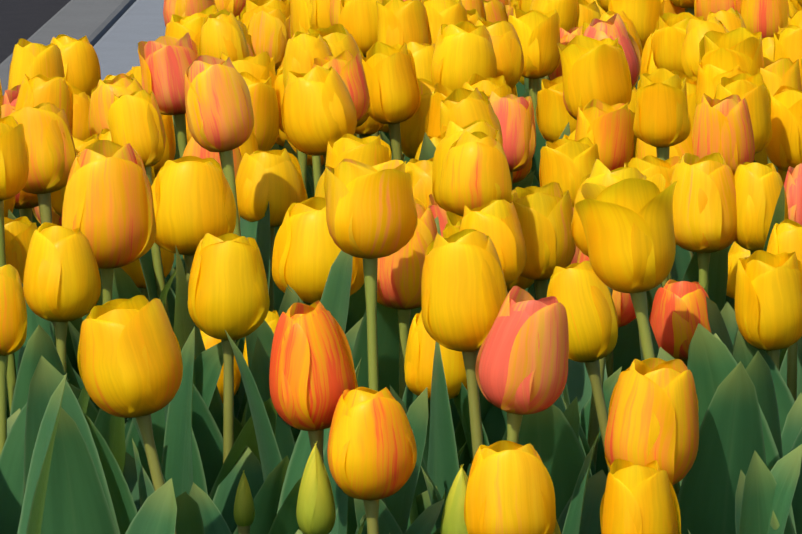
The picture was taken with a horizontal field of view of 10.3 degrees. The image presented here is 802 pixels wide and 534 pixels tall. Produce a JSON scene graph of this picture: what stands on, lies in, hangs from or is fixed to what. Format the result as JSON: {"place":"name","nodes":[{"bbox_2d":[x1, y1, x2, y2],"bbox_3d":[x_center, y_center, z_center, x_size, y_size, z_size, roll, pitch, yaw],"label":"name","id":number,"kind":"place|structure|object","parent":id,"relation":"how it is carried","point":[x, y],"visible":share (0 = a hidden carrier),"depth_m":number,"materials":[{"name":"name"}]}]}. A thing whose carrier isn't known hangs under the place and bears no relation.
{"place":"outdoors","nodes":[
{"label":"outdoors","id":0,"kind":"place"},
{"bbox_2d":[0,0,70,63],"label":"asphalt road","id":1,"kind":"structure","parent":0,"point":[24,19],"depth_m":9.43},
{"bbox_2d":[93,0,165,79],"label":"pavement","id":2,"kind":"structure","parent":0,"point":[115,46],"depth_m":7.74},
{"label":"ground","id":3,"kind":"structure","parent":0,"visible":0},
{"bbox_2d":[4,216,37,282],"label":"tulip plant","id":4,"kind":"object","parent":3,"relation":"on","point":[19,231],"visible":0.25,"depth_m":2.99,"materials":[{"name":"yellow plant"}]},
{"bbox_2d":[0,264,64,533],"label":"tulip plant","id":5,"kind":"object","parent":3,"relation":"on","point":[13,322],"visible":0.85,"depth_m":2.69,"materials":[{"name":"green plant"}]},
{"bbox_2d":[8,38,64,89],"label":"tulip plant","id":6,"kind":"object","parent":3,"relation":"on","point":[30,60],"visible":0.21,"depth_m":3.60,"materials":[{"name":"yellow plant"}]},
{"bbox_2d":[17,374,66,533],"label":"tulip plant","id":7,"kind":"object","parent":3,"relation":"on","point":[31,517],"visible":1,"depth_m":2.39,"materials":[{"name":"green plant"}]},
{"bbox_2d":[14,74,73,134],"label":"tulip plant","id":8,"kind":"object","parent":3,"relation":"on","point":[38,89],"visible":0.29,"depth_m":3.34,"materials":[{"name":"yellow plant"}]},
{"bbox_2d":[10,222,100,415],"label":"tulip plant","id":9,"kind":"object","parent":3,"relation":"on","point":[61,284],"visible":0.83,"depth_m":2.81,"materials":[{"name":"yellow plant"}]},
{"bbox_2d":[0,0,135,94],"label":"stone kerb","id":10,"kind":"structure","parent":3,"relation":"on","point":[94,21],"depth_m":7.96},
{"bbox_2d":[23,355,119,533],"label":"tulip plant","id":11,"kind":"object","parent":3,"relation":"on","point":[78,500],"visible":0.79,"depth_m":2.52,"materials":[{"name":"green plant"}]},
{"bbox_2d":[50,34,100,97],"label":"tulip plant","id":12,"kind":"object","parent":3,"relation":"on","point":[81,65],"visible":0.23,"depth_m":3.85,"materials":[{"name":"yellow plant"}]},
{"bbox_2d":[0,116,162,417],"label":"tulip plant","id":13,"kind":"object","parent":3,"relation":"on","point":[14,162],"visible":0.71,"depth_m":2.88,"materials":[{"name":"yellow plant"}]},
{"bbox_2d":[8,102,175,389],"bbox_3d":[-0.227,0.153,3.050,0.127,0.525,0.095,6,10,36],"label":"tulip plant","id":14,"kind":"object","parent":3,"relation":"on","point":[50,143],"visible":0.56,"depth_m":3.04,"materials":[{"name":"yellow plant"}]},
{"bbox_2d":[62,140,156,439],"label":"tulip plant","id":15,"kind":"object","parent":3,"relation":"on","point":[108,208],"visible":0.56,"depth_m":2.87,"materials":[{"name":"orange plant"}]},
{"bbox_2d":[94,408,125,473],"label":"tulip plant","id":16,"kind":"object","parent":3,"relation":"on","point":[110,428],"visible":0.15,"depth_m":2.75,"materials":[{"name":"green plant"}]},
{"bbox_2d":[88,73,184,294],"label":"tulip plant","id":17,"kind":"object","parent":3,"relation":"on","point":[103,93],"visible":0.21,"depth_m":3.40,"materials":[{"name":"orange plant"}]},
{"bbox_2d":[82,326,194,533],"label":"tulip plant","id":18,"kind":"object","parent":3,"relation":"on","point":[176,465],"visible":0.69,"depth_m":2.67,"materials":[{"name":"green plant"}]},
{"bbox_2d":[68,342,223,423],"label":"tulip plant","id":19,"kind":"object","parent":3,"relation":"on","point":[208,363],"visible":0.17,"depth_m":2.80,"materials":[{"name":"green plant"}]},
{"bbox_2d":[125,478,176,533],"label":"tulip plant","id":20,"kind":"object","parent":3,"relation":"on","point":[156,513],"visible":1,"depth_m":2.38,"materials":[{"name":"green plant"}]},
{"bbox_2d":[138,32,198,274],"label":"tulip plant","id":21,"kind":"object","parent":3,"relation":"on","point":[166,61],"visible":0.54,"depth_m":3.45,"materials":[{"name":"orange plant"}]},
{"bbox_2d":[125,384,222,495],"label":"tulip plant","id":22,"kind":"object","parent":3,"relation":"on","point":[208,436],"visible":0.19,"depth_m":2.79,"materials":[{"name":"green plant"}]},
{"bbox_2d":[112,156,244,416],"bbox_3d":[-0.143,0.173,3.010,0.106,0.495,0.085,0,8,1],"label":"tulip plant","id":23,"kind":"object","parent":3,"relation":"on","point":[193,200],"visible":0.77,"depth_m":2.97,"materials":[{"name":"yellow plant"}]},
{"bbox_2d":[108,90,270,320],"bbox_3d":[-0.138,0.141,3.122,0.117,0.528,0.109,-2,9,-17],"label":"tulip plant","id":24,"kind":"object","parent":3,"relation":"on","point":[135,120],"visible":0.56,"depth_m":3.10,"materials":[{"name":"yellow plant"}]},
{"bbox_2d":[175,492,204,533],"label":"tulip plant","id":25,"kind":"object","parent":3,"relation":"on","point":[189,520],"visible":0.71,"depth_m":2.57,"materials":[{"name":"green plant"}]},
{"bbox_2d":[138,72,279,297],"bbox_3d":[-0.153,0.105,3.430,0.122,0.511,0.073,0,8,1],"label":"tulip plant","id":26,"kind":"object","parent":3,"relation":"on","point":[263,95],"visible":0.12,"depth_m":3.38,"materials":[{"name":"yellow plant"}]},
{"bbox_2d":[132,418,288,533],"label":"tulip plant","id":27,"kind":"object","parent":3,"relation":"on","point":[266,494],"visible":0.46,"depth_m":2.73,"materials":[{"name":"green plant"}]},
{"bbox_2d":[184,55,253,235],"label":"tulip plant","id":28,"kind":"object","parent":3,"relation":"on","point":[219,112],"visible":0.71,"depth_m":3.04,"materials":[{"name":"orange plant"}]},
{"bbox_2d":[164,233,276,500],"bbox_3d":[-0.113,0.213,2.798,0.077,0.476,0.101,0,8,1],"label":"tulip plant","id":29,"kind":"object","parent":3,"relation":"on","point":[226,288],"visible":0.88,"depth_m":2.75,"materials":[{"name":"yellow plant"}]},
{"bbox_2d":[77,295,365,533],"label":"tulip plant","id":30,"kind":"object","parent":3,"relation":"on","point":[129,360],"visible":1,"depth_m":2.47,"materials":[{"name":"yellow plant"}]},
{"bbox_2d":[189,470,254,533],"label":"tulip plant","id":31,"kind":"object","parent":3,"relation":"on","point":[214,521],"visible":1,"depth_m":2.62,"materials":[{"name":"green plant"}]},
{"bbox_2d":[220,52,275,86],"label":"tulip plant","id":32,"kind":"object","parent":3,"relation":"on","point":[260,66],"visible":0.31,"depth_m":3.42,"materials":[{"name":"yellow plant"}]},
{"bbox_2d":[225,330,281,480],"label":"tulip plant","id":33,"kind":"object","parent":3,"relation":"on","point":[270,455],"visible":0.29,"depth_m":2.70,"materials":[{"name":"green plant"}]},
{"bbox_2d":[199,9,313,198],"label":"tulip plant","id":34,"kind":"object","parent":3,"relation":"on","point":[221,31],"visible":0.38,"depth_m":3.49,"materials":[{"name":"yellow plant"}]},
{"bbox_2d":[247,9,290,149],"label":"tulip plant","id":35,"kind":"object","parent":3,"relation":"on","point":[270,33],"visible":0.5,"depth_m":3.90,"materials":[{"name":"yellow plant"}]},
{"bbox_2d":[235,148,307,311],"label":"tulip plant","id":36,"kind":"object","parent":3,"relation":"on","point":[274,178],"visible":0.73,"depth_m":3.15,"materials":[{"name":"yellow plant"}]},
{"bbox_2d":[273,69,314,312],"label":"tulip plant","id":37,"kind":"object","parent":3,"relation":"on","point":[279,88],"visible":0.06,"depth_m":3.42,"materials":[{"name":"yellow plant"}]},
{"bbox_2d":[244,250,352,459],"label":"tulip plant","id":38,"kind":"object","parent":3,"relation":"on","point":[334,300],"visible":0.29,"depth_m":2.84,"materials":[{"name":"green plant"}]},
{"bbox_2d":[268,428,329,533],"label":"tulip plant","id":39,"kind":"object","parent":3,"relation":"on","point":[285,521],"visible":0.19,"depth_m":2.64,"materials":[{"name":"green plant"}]},
{"bbox_2d":[283,32,332,305],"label":"tulip plant","id":40,"kind":"object","parent":3,"relation":"on","point":[302,51],"visible":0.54,"depth_m":3.33,"materials":[{"name":"yellow plant"}]},
{"bbox_2d":[269,197,363,310],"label":"tulip plant","id":41,"kind":"object","parent":3,"relation":"on","point":[306,250],"visible":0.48,"depth_m":2.96,"materials":[{"name":"yellow plant"}]},
{"bbox_2d":[282,66,356,164],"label":"tulip plant","id":42,"kind":"object","parent":3,"relation":"on","point":[318,110],"visible":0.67,"depth_m":3.21,"materials":[{"name":"yellow plant"}]},
{"bbox_2d":[307,24,363,57],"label":"tulip plant","id":43,"kind":"object","parent":3,"relation":"on","point":[339,38],"visible":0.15,"depth_m":3.45,"materials":[{"name":"yellow plant"}]},
{"bbox_2d":[312,50,369,120],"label":"tulip plant","id":44,"kind":"object","parent":3,"relation":"on","point":[346,65],"visible":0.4,"depth_m":3.29,"materials":[{"name":"orange plant"}]},
{"bbox_2d":[269,300,440,533],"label":"tulip plant","id":45,"kind":"object","parent":3,"relation":"on","point":[312,375],"visible":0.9,"depth_m":2.45,"materials":[{"name":"orange plant"}]},
{"bbox_2d":[324,134,390,333],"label":"tulip plant","id":46,"kind":"object","parent":3,"relation":"on","point":[372,150],"visible":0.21,"depth_m":3.05,"materials":[{"name":"yellow plant"}]},
{"bbox_2d":[339,0,392,159],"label":"tulip plant","id":47,"kind":"object","parent":3,"relation":"on","point":[358,20],"visible":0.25,"depth_m":3.87,"materials":[{"name":"yellow plant"}]},
{"bbox_2d":[295,442,443,533],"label":"tulip plant","id":48,"kind":"object","parent":3,"relation":"on","point":[315,512],"visible":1,"depth_m":2.46,"materials":[{"name":"green plant"}]},
{"bbox_2d":[325,159,417,410],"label":"tulip plant","id":49,"kind":"object","parent":3,"relation":"on","point":[371,215],"visible":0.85,"depth_m":2.76,"materials":[{"name":"yellow plant"}]},
{"bbox_2d":[327,387,416,533],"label":"tulip plant","id":50,"kind":"object","parent":3,"relation":"on","point":[372,453],"visible":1,"depth_m":2.42,"materials":[{"name":"yellow plant"}]},
{"bbox_2d":[323,387,427,533],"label":"tulip plant","id":51,"kind":"object","parent":3,"relation":"on","point":[399,503],"visible":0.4,"depth_m":2.55,"materials":[{"name":"green plant"}]},
{"bbox_2d":[352,302,421,395],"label":"tulip plant","id":52,"kind":"object","parent":3,"relation":"on","point":[388,340],"visible":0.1,"depth_m":2.91,"materials":[{"name":"green plant"}]},
{"bbox_2d":[361,42,420,159],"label":"tulip plant","id":53,"kind":"object","parent":3,"relation":"on","point":[392,85],"visible":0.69,"depth_m":3.46,"materials":[{"name":"yellow plant"}]},
{"bbox_2d":[376,0,431,159],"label":"tulip plant","id":54,"kind":"object","parent":3,"relation":"on","point":[402,22],"visible":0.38,"depth_m":3.79,"materials":[{"name":"yellow plant"}]},
{"bbox_2d":[377,198,437,398],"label":"tulip plant","id":55,"kind":"object","parent":3,"relation":"on","point":[399,275],"visible":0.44,"depth_m":2.87,"materials":[{"name":"orange plant"}]},
{"bbox_2d":[354,464,467,533],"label":"tulip plant","id":56,"kind":"object","parent":3,"relation":"on","point":[452,521],"visible":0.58,"depth_m":2.46,"materials":[{"name":"green plant"}]},
{"bbox_2d":[400,78,434,158],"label":"tulip plant","id":57,"kind":"object","parent":3,"relation":"on","point":[412,130],"visible":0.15,"depth_m":3.51,"materials":[{"name":"yellow plant"}]},
{"bbox_2d":[379,0,467,138],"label":"tulip plant","id":58,"kind":"object","parent":3,"relation":"on","point":[446,12],"visible":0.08,"depth_m":3.90,"materials":[{"name":"yellow plant"}]},
{"bbox_2d":[404,310,506,503],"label":"tulip plant","id":59,"kind":"object","parent":3,"relation":"on","point":[434,367],"visible":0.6,"depth_m":2.73,"materials":[{"name":"green plant"}]},
{"bbox_2d":[432,120,502,211],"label":"tulip plant","id":60,"kind":"object","parent":3,"relation":"on","point":[452,133],"visible":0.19,"depth_m":3.03,"materials":[{"name":"yellow plant"}]},
{"bbox_2d":[440,87,502,143],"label":"tulip plant","id":61,"kind":"object","parent":3,"relation":"on","point":[462,107],"visible":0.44,"depth_m":3.09,"materials":[{"name":"yellow plant"}]},
{"bbox_2d":[414,21,534,190],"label":"tulip plant","id":62,"kind":"object","parent":3,"relation":"on","point":[463,52],"visible":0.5,"depth_m":3.50,"materials":[{"name":"yellow plant"}]},
{"bbox_2d":[439,131,511,351],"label":"tulip plant","id":63,"kind":"object","parent":3,"relation":"on","point":[475,171],"visible":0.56,"depth_m":2.91,"materials":[{"name":"yellow plant"}]},
{"bbox_2d":[475,18,523,89],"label":"tulip plant","id":64,"kind":"object","parent":3,"relation":"on","point":[507,48],"visible":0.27,"depth_m":3.57,"materials":[{"name":"yellow plant"}]},
{"bbox_2d":[464,440,555,533],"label":"tulip plant","id":65,"kind":"object","parent":3,"relation":"on","point":[510,488],"visible":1,"depth_m":2.41,"materials":[{"name":"yellow plant"}]},
{"bbox_2d":[488,91,535,291],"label":"tulip plant","id":66,"kind":"object","parent":3,"relation":"on","point":[515,115],"visible":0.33,"depth_m":3.36,"materials":[{"name":"pink plant"}]},
{"bbox_2d":[421,229,606,533],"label":"tulip plant","id":67,"kind":"object","parent":3,"relation":"on","point":[464,292],"visible":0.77,"depth_m":2.48,"materials":[{"name":"yellow plant"}]},
{"bbox_2d":[459,199,608,476],"bbox_3d":[0.088,0.198,2.838,0.117,0.495,0.089,-5,10,-31],"label":"tulip plant","id":68,"kind":"object","parent":3,"relation":"on","point":[497,222],"visible":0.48,"depth_m":2.77,"materials":[{"name":"yellow plant"}]},
{"bbox_2d":[508,9,560,122],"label":"tulip plant","id":69,"kind":"object","parent":3,"relation":"on","point":[538,32],"visible":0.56,"depth_m":3.78,"materials":[{"name":"yellow plant"}]},
{"bbox_2d":[475,286,595,533],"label":"tulip plant","id":70,"kind":"object","parent":3,"relation":"on","point":[521,368],"visible":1,"depth_m":2.45,"materials":[{"name":"pink plant"}]},
{"bbox_2d":[509,182,575,299],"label":"tulip plant","id":71,"kind":"object","parent":3,"relation":"on","point":[545,214],"visible":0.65,"depth_m":2.96,"materials":[{"name":"yellow plant"}]},
{"bbox_2d":[502,404,590,520],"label":"tulip plant","id":72,"kind":"object","parent":3,"relation":"on","point":[549,435],"visible":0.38,"depth_m":2.55,"materials":[{"name":"green plant"}]},
{"bbox_2d":[522,0,579,97],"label":"tulip plant","id":73,"kind":"object","parent":3,"relation":"on","point":[568,11],"visible":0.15,"depth_m":3.93,"materials":[{"name":"yellow plant"}]},
{"bbox_2d":[531,76,576,183],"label":"tulip plant","id":74,"kind":"object","parent":3,"relation":"on","point":[553,117],"visible":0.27,"depth_m":3.73,"materials":[{"name":"yellow plant"}]},
{"bbox_2d":[539,137,599,207],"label":"tulip plant","id":75,"kind":"object","parent":3,"relation":"on","point":[566,164],"visible":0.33,"depth_m":3.19,"materials":[{"name":"yellow plant"}]},
{"bbox_2d":[547,261,617,471],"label":"tulip plant","id":76,"kind":"object","parent":3,"relation":"on","point":[580,292],"visible":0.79,"depth_m":2.67,"materials":[{"name":"yellow plant"}]},
{"bbox_2d":[557,35,631,118],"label":"tulip plant","id":77,"kind":"object","parent":3,"relation":"on","point":[592,68],"visible":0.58,"depth_m":3.44,"materials":[{"name":"yellow plant"}]},
{"bbox_2d":[575,99,634,170],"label":"tulip plant","id":78,"kind":"object","parent":3,"relation":"on","point":[607,129],"visible":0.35,"depth_m":3.32,"materials":[{"name":"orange plant"}]},
{"bbox_2d":[571,159,646,470],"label":"tulip plant","id":79,"kind":"object","parent":3,"relation":"on","point":[602,174],"visible":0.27,"depth_m":2.75,"materials":[{"name":"yellow plant"}]},
{"bbox_2d":[583,13,640,88],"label":"tulip plant","id":80,"kind":"object","parent":3,"relation":"on","point":[613,27],"visible":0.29,"depth_m":3.54,"materials":[{"name":"pink plant"}]},
{"bbox_2d":[577,250,649,377],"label":"tulip plant","id":81,"kind":"object","parent":3,"relation":"on","point":[625,353],"visible":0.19,"depth_m":2.92,"materials":[{"name":"green plant"}]},
{"bbox_2d":[575,174,679,496],"bbox_3d":[0.200,0.218,2.526,0.205,0.546,0.115,0,8,1],"label":"tulip plant","id":82,"kind":"object","parent":3,"relation":"on","point":[628,225],"visible":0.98,"depth_m":2.47,"materials":[{"name":"yellow plant"}]},
{"bbox_2d":[608,0,664,87],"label":"tulip plant","id":83,"kind":"object","parent":3,"relation":"on","point":[643,15],"visible":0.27,"depth_m":3.89,"materials":[{"name":"yellow plant"}]},
{"bbox_2d":[600,459,680,533],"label":"tulip plant","id":84,"kind":"object","parent":3,"relation":"on","point":[638,499],"visible":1,"depth_m":2.42,"materials":[{"name":"yellow plant"}]},
{"bbox_2d":[604,358,698,484],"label":"tulip plant","id":85,"kind":"object","parent":3,"relation":"on","point":[653,411],"visible":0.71,"depth_m":2.44,"materials":[{"name":"yellow plant"}]},
{"bbox_2d":[633,68,691,280],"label":"tulip plant","id":86,"kind":"object","parent":3,"relation":"on","point":[661,124],"visible":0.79,"depth_m":3.12,"materials":[{"name":"yellow plant"}]},
{"bbox_2d":[639,279,710,365],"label":"tulip plant","id":87,"kind":"object","parent":3,"relation":"on","point":[679,313],"visible":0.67,"depth_m":2.86,"materials":[{"name":"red plant"}]},
{"bbox_2d":[651,12,703,73],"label":"tulip plant","id":88,"kind":"object","parent":3,"relation":"on","point":[669,35],"visible":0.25,"depth_m":3.65,"materials":[{"name":"yellow plant"}]},
{"bbox_2d":[624,155,781,370],"bbox_3d":[0.200,0.170,3.052,0.131,0.490,0.067,5,10,32],"label":"tulip plant","id":89,"kind":"object","parent":3,"relation":"on","point":[648,166],"visible":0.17,"depth_m":3.03,"materials":[{"name":"yellow plant"}]},
{"bbox_2d":[670,153,736,293],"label":"tulip plant","id":90,"kind":"object","parent":3,"relation":"on","point":[704,212],"visible":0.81,"depth_m":2.96,"materials":[{"name":"yellow plant"}]},
{"bbox_2d":[681,16,728,76],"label":"tulip plant","id":91,"kind":"object","parent":3,"relation":"on","point":[696,30],"visible":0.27,"depth_m":3.51,"materials":[{"name":"yellow plant"}]},
{"bbox_2d":[682,247,734,311],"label":"tulip plant","id":92,"kind":"object","parent":3,"relation":"on","point":[718,278],"visible":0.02,"depth_m":3.04,"materials":[{"name":"green plant"}]},
{"bbox_2d":[657,347,782,458],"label":"tulip plant","id":93,"kind":"object","parent":3,"relation":"on","point":[757,369],"visible":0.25,"depth_m":2.65,"materials":[{"name":"green plant"}]},
{"bbox_2d":[677,361,766,533],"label":"tulip plant","id":94,"kind":"object","parent":3,"relation":"on","point":[731,438],"visible":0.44,"depth_m":2.49,"materials":[{"name":"green plant"}]},
{"bbox_2d":[696,62,747,105],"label":"tulip plant","id":95,"kind":"object","parent":3,"relation":"on","point":[709,76],"visible":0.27,"depth_m":3.36,"materials":[{"name":"yellow plant"}]},
{"bbox_2d":[691,93,754,174],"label":"tulip plant","id":96,"kind":"object","parent":3,"relation":"on","point":[723,128],"visible":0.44,"depth_m":3.21,"materials":[{"name":"orange plant"}]},
{"bbox_2d":[699,27,763,75],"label":"tulip plant","id":97,"kind":"object","parent":3,"relation":"on","point":[741,47],"visible":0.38,"depth_m":3.37,"materials":[{"name":"yellow plant"}]},
{"bbox_2d":[680,323,796,533],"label":"tulip plant","id":98,"kind":"object","parent":3,"relation":"on","point":[712,363],"visible":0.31,"depth_m":2.52,"materials":[{"name":"green plant"}]},
{"bbox_2d":[688,450,794,533],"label":"tulip plant","id":99,"kind":"object","parent":3,"relation":"on","point":[760,483],"visible":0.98,"depth_m":2.35,"materials":[{"name":"green plant"}]},
{"bbox_2d":[714,73,772,153],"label":"tulip plant","id":100,"kind":"object","parent":3,"relation":"on","point":[753,91],"visible":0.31,"depth_m":3.29,"materials":[{"name":"yellow plant"}]},
{"bbox_2d":[706,219,801,400],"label":"tulip plant","id":101,"kind":"object","parent":3,"relation":"on","point":[786,235],"visible":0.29,"depth_m":2.85,"materials":[{"name":"yellow plant"}]},
{"bbox_2d":[733,162,788,350],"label":"tulip plant","id":102,"kind":"object","parent":3,"relation":"on","point":[761,204],"visible":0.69,"depth_m":2.96,"materials":[{"name":"yellow plant"}]},
{"bbox_2d":[741,0,788,37],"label":"tulip plant","id":103,"kind":"object","parent":3,"relation":"on","point":[766,18],"visible":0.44,"depth_m":4.12,"materials":[{"name":"yellow plant"}]},
{"bbox_2d":[732,250,801,433],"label":"tulip plant","id":104,"kind":"object","parent":3,"relation":"on","point":[768,300],"visible":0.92,"depth_m":2.79,"materials":[{"name":"yellow plant"}]},
{"bbox_2d":[753,57,801,171],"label":"tulip plant","id":105,"kind":"object","parent":3,"relation":"on","point":[777,74],"visible":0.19,"depth_m":3.37,"materials":[{"name":"yellow plant"}]},
{"bbox_2d":[765,86,801,171],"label":"tulip plant","id":106,"kind":"object","parent":3,"relation":"on","point":[783,149],"visible":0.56,"depth_m":3.34,"materials":[{"name":"yellow plant"}]},
{"bbox_2d":[767,444,801,533],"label":"tulip plant","id":107,"kind":"object","parent":3,"relation":"on","point":[785,471],"visible":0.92,"depth_m":2.35,"materials":[{"name":"green plant"}]},
{"bbox_2d":[773,25,801,65],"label":"tulip plant","id":108,"kind":"object","parent":3,"relation":"on","point":[788,42],"visible":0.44,"depth_m":3.68,"materials":[{"name":"yellow plant"}]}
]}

